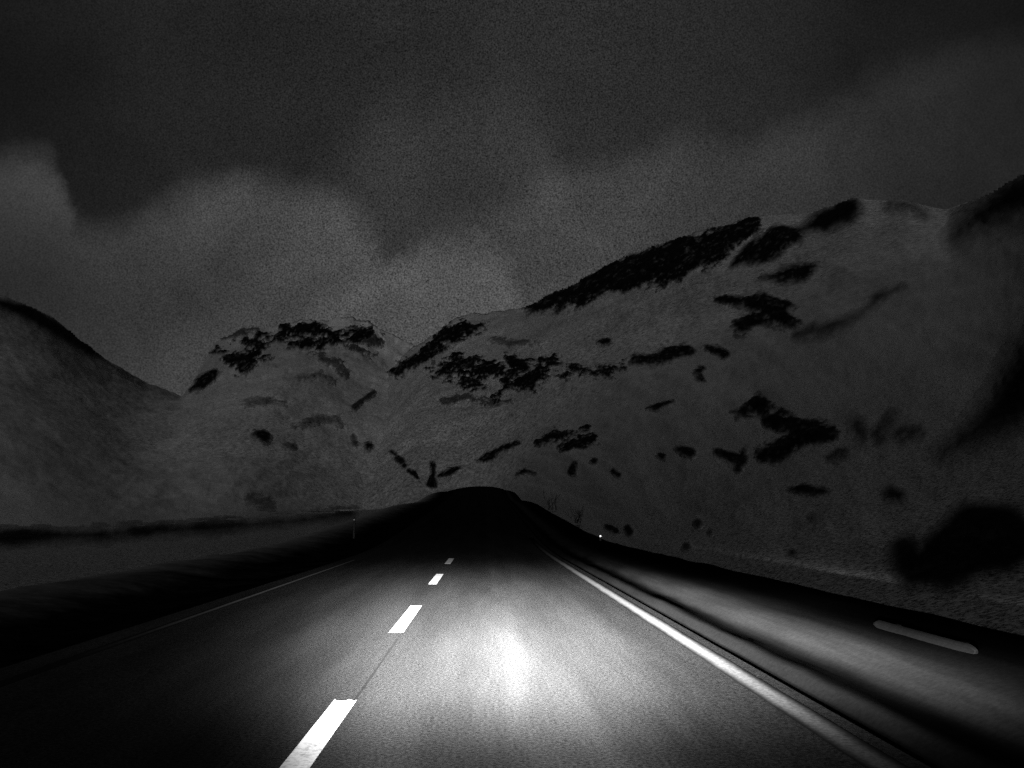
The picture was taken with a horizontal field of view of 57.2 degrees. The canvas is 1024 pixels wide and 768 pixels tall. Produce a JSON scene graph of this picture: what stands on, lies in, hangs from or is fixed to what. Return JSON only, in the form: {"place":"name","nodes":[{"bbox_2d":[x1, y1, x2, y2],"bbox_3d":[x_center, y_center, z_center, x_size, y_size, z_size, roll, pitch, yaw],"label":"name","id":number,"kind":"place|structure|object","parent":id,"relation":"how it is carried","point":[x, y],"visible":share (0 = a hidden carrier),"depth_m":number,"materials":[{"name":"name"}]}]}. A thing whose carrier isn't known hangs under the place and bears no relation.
{"place":"outdoors","nodes":[
{"label":"outdoors","id":0,"kind":"place"},
{"bbox_2d":[0,295,413,526],"bbox_3d":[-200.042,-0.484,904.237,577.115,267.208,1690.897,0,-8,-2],"label":"mountain","id":1,"kind":"structure","parent":0,"point":[85,441],"depth_m":262.23,"materials":[{"name":"grey snow"}]},
{"bbox_2d":[0,298,107,363],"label":"rock outcrop","id":2,"kind":"object","parent":1,"relation":"on","point":[42,324],"visible":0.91,"depth_m":498.39,"materials":[{"name":"black stone"}]},
{"bbox_2d":[108,363,134,382],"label":"rock outcrop","id":3,"kind":"object","parent":1,"relation":"on","point":[122,373],"visible":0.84,"depth_m":632.01,"materials":[{"name":"black stone"}]},
{"bbox_2d":[188,367,222,395],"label":"rock outcrop","id":4,"kind":"object","parent":1,"relation":"on","point":[204,381],"visible":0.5,"depth_m":664.12,"materials":[{"name":"black stone"}]},
{"bbox_2d":[220,327,259,341],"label":"rock outcrop","id":5,"kind":"object","parent":1,"relation":"on","point":[241,333],"visible":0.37,"depth_m":1020.18,"materials":[{"name":"grey stone"}]},
{"bbox_2d":[243,492,276,511],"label":"bare ground patch","id":6,"kind":"object","parent":1,"relation":"on","point":[268,503],"visible":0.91,"depth_m":154.03,"materials":[{"name":"grey soil"}]},
{"bbox_2d":[249,428,271,445],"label":"boulder","id":7,"kind":"object","parent":1,"relation":"on","point":[261,436],"visible":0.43,"depth_m":293.25,"materials":[{"name":"black stone"}]},
{"bbox_2d":[240,396,290,410],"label":"rock outcrop","id":8,"kind":"object","parent":1,"relation":"on","point":[253,402],"visible":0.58,"depth_m":429.26,"materials":[{"name":"grey stone"}]},
{"bbox_2d":[279,441,296,450],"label":"boulder","id":9,"kind":"object","parent":1,"relation":"on","point":[287,446],"visible":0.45,"depth_m":292.53,"materials":[{"name":"grey stone"}]},
{"bbox_2d":[208,319,384,378],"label":"rock outcrop","id":10,"kind":"object","parent":1,"relation":"on","point":[243,362],"visible":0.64,"depth_m":926.69,"materials":[{"name":"black stone"}]},
{"bbox_2d":[291,364,336,386],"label":"rock outcrop","id":11,"kind":"object","parent":1,"relation":"on","point":[318,375],"visible":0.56,"depth_m":601.16,"materials":[{"name":"grey stone"}]},
{"bbox_2d":[289,412,344,430],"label":"rock outcrop","id":12,"kind":"object","parent":1,"relation":"on","point":[311,421],"visible":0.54,"depth_m":434.15,"materials":[{"name":"grey stone"}]},
{"bbox_2d":[306,351,352,380],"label":"rock outcrop","id":13,"kind":"object","parent":1,"relation":"on","point":[337,366],"visible":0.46,"depth_m":724.89,"materials":[{"name":"grey stone"}]},
{"bbox_2d":[348,431,359,448],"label":"boulder","id":14,"kind":"object","parent":1,"relation":"on","point":[354,442],"visible":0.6,"depth_m":409.75,"materials":[{"name":"grey stone"}]},
{"bbox_2d":[341,325,384,359],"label":"rock outcrop","id":15,"kind":"object","parent":1,"relation":"on","point":[374,341],"visible":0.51,"depth_m":1039.05,"materials":[{"name":"grey stone"}]},
{"bbox_2d":[349,389,376,411],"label":"rock outcrop","id":16,"kind":"object","parent":1,"relation":"on","point":[366,397],"visible":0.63,"depth_m":584.36,"materials":[{"name":"black stone"}]},
{"bbox_2d":[362,441,374,453],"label":"boulder","id":17,"kind":"object","parent":1,"relation":"on","point":[368,447],"visible":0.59,"depth_m":400.60,"materials":[{"name":"black stone"}]},
{"bbox_2d":[0,489,454,667],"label":"roadside verge","id":18,"kind":"structure","parent":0,"point":[37,620],"depth_m":18.56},
{"bbox_2d":[353,517,354,537],"bbox_3d":[-7.699,7.151,45.740,0.100,1.300,0.103,0,-8,-2],"label":"delineator post","id":19,"kind":"object","parent":18,"relation":"on","point":[354,527],"visible":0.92,"depth_m":45.72,"materials":[{"name":"plastic"}]},
{"bbox_2d":[0,501,641,590],"bbox_3d":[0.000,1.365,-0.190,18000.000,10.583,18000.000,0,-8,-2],"label":"snow ground","id":20,"kind":"structure","parent":0,"point":[19,568],"depth_m":38.06,"materials":[{"name":"white snow"}]},
{"bbox_2d":[0,504,362,551],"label":"bare ground patch","id":21,"kind":"object","parent":20,"relation":"on","point":[44,536],"visible":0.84,"depth_m":60.65,"materials":[{"name":"black soil"}]},
{"bbox_2d":[541,492,558,509],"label":"bare shrub","id":22,"kind":"object","parent":20,"relation":"on","point":[551,502],"visible":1,"depth_m":87.16,"materials":[{"name":"black plant"}]},
{"bbox_2d":[564,509,583,522],"bbox_3d":[4.215,8.514,61.806,1.272,1.321,1.054,-5,-9,32],"label":"bare shrub","id":23,"kind":"object","parent":20,"relation":"on","point":[577,512],"visible":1,"depth_m":61.58,"materials":[{"name":"black plant"}]},
{"bbox_2d":[0,486,930,767],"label":"road","id":24,"kind":"structure","parent":0,"point":[514,646],"depth_m":7.91,"materials":[{"name":"grey asphalt"}]},
{"bbox_2d":[0,560,354,686],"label":"edge line","id":25,"kind":"object","parent":24,"relation":"on","point":[38,670],"visible":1,"depth_m":10.78,"materials":[{"name":"paint"}]},
{"bbox_2d":[280,699,355,767],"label":"lane marking","id":26,"kind":"object","parent":24,"relation":"on","point":[307,750],"visible":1,"depth_m":5.96,"materials":[{"name":"paint"}]},
{"bbox_2d":[353,639,397,700],"bbox_3d":[-1.243,2.633,8.785,0.026,0.001,3.869,0,-8,-2],"label":"tar seam","id":27,"kind":"object","parent":24,"relation":"on","point":[368,680],"visible":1,"depth_m":8.33,"materials":[{"name":"black asphalt"}]},
{"bbox_2d":[389,606,420,632],"bbox_3d":[-1.433,3.198,12.862,0.175,0.001,3.366,0,-8,-2],"label":"lane marking","id":28,"kind":"object","parent":24,"relation":"on","point":[404,621],"visible":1,"depth_m":12.54,"materials":[{"name":"paint"}]},
{"bbox_2d":[429,574,442,583],"bbox_3d":[-1.661,4.277,20.618,0.174,0.001,3.371,0,-8,-2],"label":"lane marking","id":29,"kind":"object","parent":24,"relation":"on","point":[436,579],"visible":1,"depth_m":20.37,"materials":[{"name":"paint"}]},
{"bbox_2d":[445,558,453,563],"bbox_3d":[-1.892,5.361,28.441,0.175,0.006,3.375,0,-8,-2],"label":"lane marking","id":30,"kind":"object","parent":24,"relation":"on","point":[449,560],"visible":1,"depth_m":28.13,"materials":[{"name":"paint"}]},
{"bbox_2d":[529,538,907,767],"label":"edge line","id":31,"kind":"object","parent":24,"relation":"on","point":[863,753],"visible":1,"depth_m":7.40,"materials":[{"name":"paint"}]},
{"bbox_2d":[0,0,1023,395],"label":"sky","id":32,"kind":"structure","parent":0,"point":[178,177],"materials":[{"name":"grey"}]},
{"bbox_2d":[362,180,1023,634],"bbox_3d":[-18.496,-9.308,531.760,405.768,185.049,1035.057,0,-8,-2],"label":"mountain","id":33,"kind":"structure","parent":0,"point":[934,338],"depth_m":101.22,"materials":[{"name":"grey snow"}]},
{"bbox_2d":[388,449,398,456],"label":"boulder","id":34,"kind":"object","parent":33,"relation":"on","point":[392,452],"visible":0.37,"depth_m":333.61,"materials":[{"name":"black stone"}]},
{"bbox_2d":[393,455,406,466],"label":"boulder","id":35,"kind":"object","parent":33,"relation":"on","point":[399,460],"visible":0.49,"depth_m":301.17,"materials":[{"name":"black stone"}]},
{"bbox_2d":[401,463,408,470],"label":"boulder","id":36,"kind":"object","parent":33,"relation":"on","point":[404,466],"visible":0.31,"depth_m":271.94,"materials":[{"name":"black stone"}]},
{"bbox_2d":[405,468,419,480],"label":"boulder","id":37,"kind":"object","parent":33,"relation":"on","point":[412,473],"visible":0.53,"depth_m":249.83,"materials":[{"name":"black stone"}]},
{"bbox_2d":[424,460,437,490],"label":"rock outcrop","id":38,"kind":"object","parent":33,"relation":"on","point":[431,483],"visible":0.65,"depth_m":240.32,"materials":[{"name":"black stone"}]},
{"bbox_2d":[386,318,489,380],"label":"rock outcrop","id":39,"kind":"object","parent":33,"relation":"on","point":[462,330],"visible":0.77,"depth_m":674.28,"materials":[{"name":"black stone"}]},
{"bbox_2d":[436,465,462,479],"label":"rock outcrop","id":40,"kind":"object","parent":33,"relation":"on","point":[447,472],"visible":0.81,"depth_m":242.14,"materials":[{"name":"black stone"}]},
{"bbox_2d":[436,392,514,409],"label":"rock outcrop","id":41,"kind":"object","parent":33,"relation":"on","point":[456,400],"visible":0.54,"depth_m":395.52,"materials":[{"name":"grey stone"}]},
{"bbox_2d":[413,350,574,405],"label":"rock outcrop","id":42,"kind":"object","parent":33,"relation":"on","point":[459,365],"visible":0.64,"depth_m":424.86,"materials":[{"name":"black stone"}]},
{"bbox_2d":[474,439,522,464],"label":"rock outcrop","id":43,"kind":"object","parent":33,"relation":"on","point":[489,456],"visible":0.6,"depth_m":236.87,"materials":[{"name":"black stone"}]},
{"bbox_2d":[487,335,541,349],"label":"rock outcrop","id":44,"kind":"object","parent":33,"relation":"on","point":[502,341],"visible":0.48,"depth_m":543.51,"materials":[{"name":"grey stone"}]},
{"bbox_2d":[515,467,538,478],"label":"rock outcrop","id":45,"kind":"object","parent":33,"relation":"on","point":[524,471],"visible":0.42,"depth_m":174.52,"materials":[{"name":"black stone"}]},
{"bbox_2d":[531,424,592,447],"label":"rock outcrop","id":46,"kind":"object","parent":33,"relation":"on","point":[554,436],"visible":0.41,"depth_m":164.85,"materials":[{"name":"black stone"}]},
{"bbox_2d":[567,460,578,476],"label":"boulder","id":47,"kind":"object","parent":33,"relation":"on","point":[573,469],"visible":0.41,"depth_m":113.09,"materials":[{"name":"black stone"}]},
{"bbox_2d":[556,430,602,452],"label":"rock outcrop","id":48,"kind":"object","parent":33,"relation":"on","point":[587,441],"visible":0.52,"depth_m":135.55,"materials":[{"name":"black stone"}]},
{"bbox_2d":[589,457,599,466],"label":"boulder","id":49,"kind":"object","parent":33,"relation":"on","point":[594,461],"visible":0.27,"depth_m":103.56,"materials":[{"name":"black stone"}]},
{"bbox_2d":[565,356,629,381],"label":"rock outcrop","id":50,"kind":"object","parent":33,"relation":"on","point":[606,371],"visible":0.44,"depth_m":223.43,"materials":[{"name":"black stone"}]},
{"bbox_2d":[595,337,613,347],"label":"rock outcrop","id":51,"kind":"object","parent":33,"relation":"on","point":[604,341],"visible":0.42,"depth_m":298.17,"materials":[{"name":"black stone"}]},
{"bbox_2d":[603,523,621,536],"bbox_3d":[6.140,8.890,57.564,1.633,1.148,18.276,-1,-8,5],"label":"boulder","id":52,"kind":"object","parent":33,"relation":"on","point":[611,529],"visible":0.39,"depth_m":55.96,"materials":[{"name":"black stone"}]},
{"bbox_2d":[610,468,622,479],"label":"boulder","id":53,"kind":"object","parent":33,"relation":"on","point":[616,473],"visible":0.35,"depth_m":80.31,"materials":[{"name":"black stone"}]},
{"bbox_2d":[623,524,634,537],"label":"boulder","id":54,"kind":"object","parent":33,"relation":"on","point":[629,530],"visible":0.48,"depth_m":50.76,"materials":[{"name":"black stone"}]},
{"bbox_2d":[521,216,766,318],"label":"rock outcrop","id":55,"kind":"object","parent":33,"relation":"on","point":[664,266],"visible":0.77,"depth_m":487.54,"materials":[{"name":"black stone"}]},
{"bbox_2d":[645,399,676,412],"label":"rock outcrop","id":56,"kind":"object","parent":33,"relation":"on","point":[658,407],"visible":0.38,"depth_m":113.76,"materials":[{"name":"black stone"}]},
{"bbox_2d":[655,452,667,461],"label":"boulder","id":57,"kind":"object","parent":33,"relation":"on","point":[661,456],"visible":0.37,"depth_m":75.07,"materials":[{"name":"black stone"}]},
{"bbox_2d":[627,339,698,369],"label":"rock outcrop","id":58,"kind":"object","parent":33,"relation":"on","point":[661,357],"visible":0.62,"depth_m":191.03,"materials":[{"name":"black stone"}]},
{"bbox_2d":[672,444,697,459],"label":"boulder","id":59,"kind":"object","parent":33,"relation":"on","point":[686,451],"visible":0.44,"depth_m":68.50,"materials":[{"name":"black stone"}]},
{"bbox_2d":[681,542,692,553],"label":"boulder","id":60,"kind":"object","parent":33,"relation":"on","point":[687,547],"visible":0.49,"depth_m":35.40,"materials":[{"name":"grey stone"}]},
{"bbox_2d":[692,518,704,529],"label":"boulder","id":61,"kind":"object","parent":33,"relation":"on","point":[697,523],"visible":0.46,"depth_m":39.70,"materials":[{"name":"grey stone"}]},
{"bbox_2d":[706,528,714,536],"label":"boulder","id":62,"kind":"object","parent":33,"relation":"on","point":[710,532],"visible":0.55,"depth_m":35.89,"materials":[{"name":"grey stone"}]},
{"bbox_2d":[690,343,731,383],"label":"rock outcrop","id":63,"kind":"object","parent":33,"relation":"on","point":[718,351],"visible":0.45,"depth_m":149.78,"materials":[{"name":"black stone"}]},
{"bbox_2d":[712,447,750,475],"bbox_3d":[14.036,4.672,59.429,3.101,3.875,25.752,-1,-8,9],"label":"boulder","id":64,"kind":"object","parent":33,"relation":"on","point":[739,461],"visible":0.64,"depth_m":58.33,"materials":[{"name":"black stone"}]},
{"bbox_2d":[712,290,805,342],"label":"rock outcrop","id":65,"kind":"object","parent":33,"relation":"on","point":[765,309],"visible":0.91,"depth_m":187.46,"materials":[{"name":"black stone"}]},
{"bbox_2d":[728,222,805,271],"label":"rock outcrop","id":66,"kind":"object","parent":33,"relation":"on","point":[774,242],"visible":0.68,"depth_m":354.13,"materials":[{"name":"black stone"}]},
{"bbox_2d":[728,389,841,466],"bbox_3d":[20.480,2.290,74.521,5.969,11.948,57.196,-2,-8,11],"label":"rock outcrop","id":67,"kind":"object","parent":33,"relation":"on","point":[800,433],"visible":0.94,"depth_m":59.84,"materials":[{"name":"black stone"}]},
{"bbox_2d":[757,258,821,286],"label":"rock outcrop","id":68,"kind":"object","parent":33,"relation":"on","point":[797,273],"visible":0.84,"depth_m":250.84,"materials":[{"name":"black stone"}]},
{"bbox_2d":[787,548,798,559],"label":"boulder","id":69,"kind":"object","parent":33,"relation":"on","point":[792,553],"visible":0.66,"depth_m":25.33,"materials":[{"name":"grey stone"}]},
{"bbox_2d":[785,481,831,498],"bbox_3d":[11.927,4.183,37.185,1.860,1.089,8.586,-1,-8,8],"label":"rock outcrop","id":70,"kind":"object","parent":33,"relation":"on","point":[805,489],"visible":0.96,"depth_m":36.74,"materials":[{"name":"black stone"}]},
{"bbox_2d":[806,513,821,525],"bbox_3d":[9.790,4.382,30.456,0.606,0.652,4.843,-2,-8,14],"label":"boulder","id":71,"kind":"object","parent":33,"relation":"on","point":[813,518],"visible":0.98,"depth_m":30.08,"materials":[{"name":"grey stone"}]},
{"bbox_2d":[793,198,867,238],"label":"rock outcrop","id":72,"kind":"object","parent":33,"relation":"on","point":[825,222],"visible":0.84,"depth_m":341.46,"materials":[{"name":"black stone"}]},
{"bbox_2d":[824,443,851,466],"bbox_3d":[15.936,3.420,46.010,1.671,2.106,10.340,-2,-8,16],"label":"boulder","id":73,"kind":"object","parent":33,"relation":"on","point":[840,454],"visible":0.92,"depth_m":45.26,"materials":[{"name":"grey stone"}]},
{"bbox_2d":[789,281,911,344],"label":"rock outcrop","id":74,"kind":"object","parent":33,"relation":"on","point":[820,331],"visible":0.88,"depth_m":133.13,"materials":[{"name":"black stone"}]},
{"bbox_2d":[844,404,930,452],"bbox_3d":[20.634,2.195,52.597,4.263,5.445,28.186,-3,-8,18],"label":"rock outcrop","id":75,"kind":"object","parent":33,"relation":"on","point":[891,425],"visible":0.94,"depth_m":48.52,"materials":[{"name":"black stone"}]},
{"bbox_2d":[880,483,909,506],"bbox_3d":[12.741,3.651,31.302,1.160,1.252,8.752,-3,-8,21],"label":"boulder","id":76,"kind":"object","parent":33,"relation":"on","point":[893,494],"visible":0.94,"depth_m":30.35,"materials":[{"name":"black stone"}]},
{"bbox_2d":[880,200,935,223],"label":"rock outcrop","id":77,"kind":"object","parent":33,"relation":"on","point":[921,214],"visible":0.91,"depth_m":280.56,"materials":[{"name":"grey stone"}]},
{"bbox_2d":[882,496,1023,599],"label":"boulder","id":78,"kind":"object","parent":33,"relation":"on","point":[960,547],"visible":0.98,"depth_m":18.98,"materials":[{"name":"black stone"}]},
{"bbox_2d":[926,324,1023,470],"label":"rock outcrop","id":79,"kind":"object","parent":33,"relation":"on","point":[988,422],"visible":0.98,"depth_m":40.96,"materials":[{"name":"black stone"}]},
{"bbox_2d":[936,174,1023,258],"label":"rock outcrop","id":80,"kind":"object","parent":33,"relation":"on","point":[970,227],"visible":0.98,"depth_m":188.43,"materials":[{"name":"black stone"}]},
{"bbox_2d":[501,489,1023,767],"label":"roadside verge","id":81,"kind":"structure","parent":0,"point":[931,705],"depth_m":8.82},
{"bbox_2d":[874,620,977,653],"bbox_3d":[3.766,2.503,8.550,0.138,0.496,2.000,0,-8,-2],"label":"guardrail","id":82,"kind":"object","parent":81,"relation":"on","point":[966,647],"visible":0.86,"depth_m":8.40,"materials":[{"name":"metal"}]}
]}

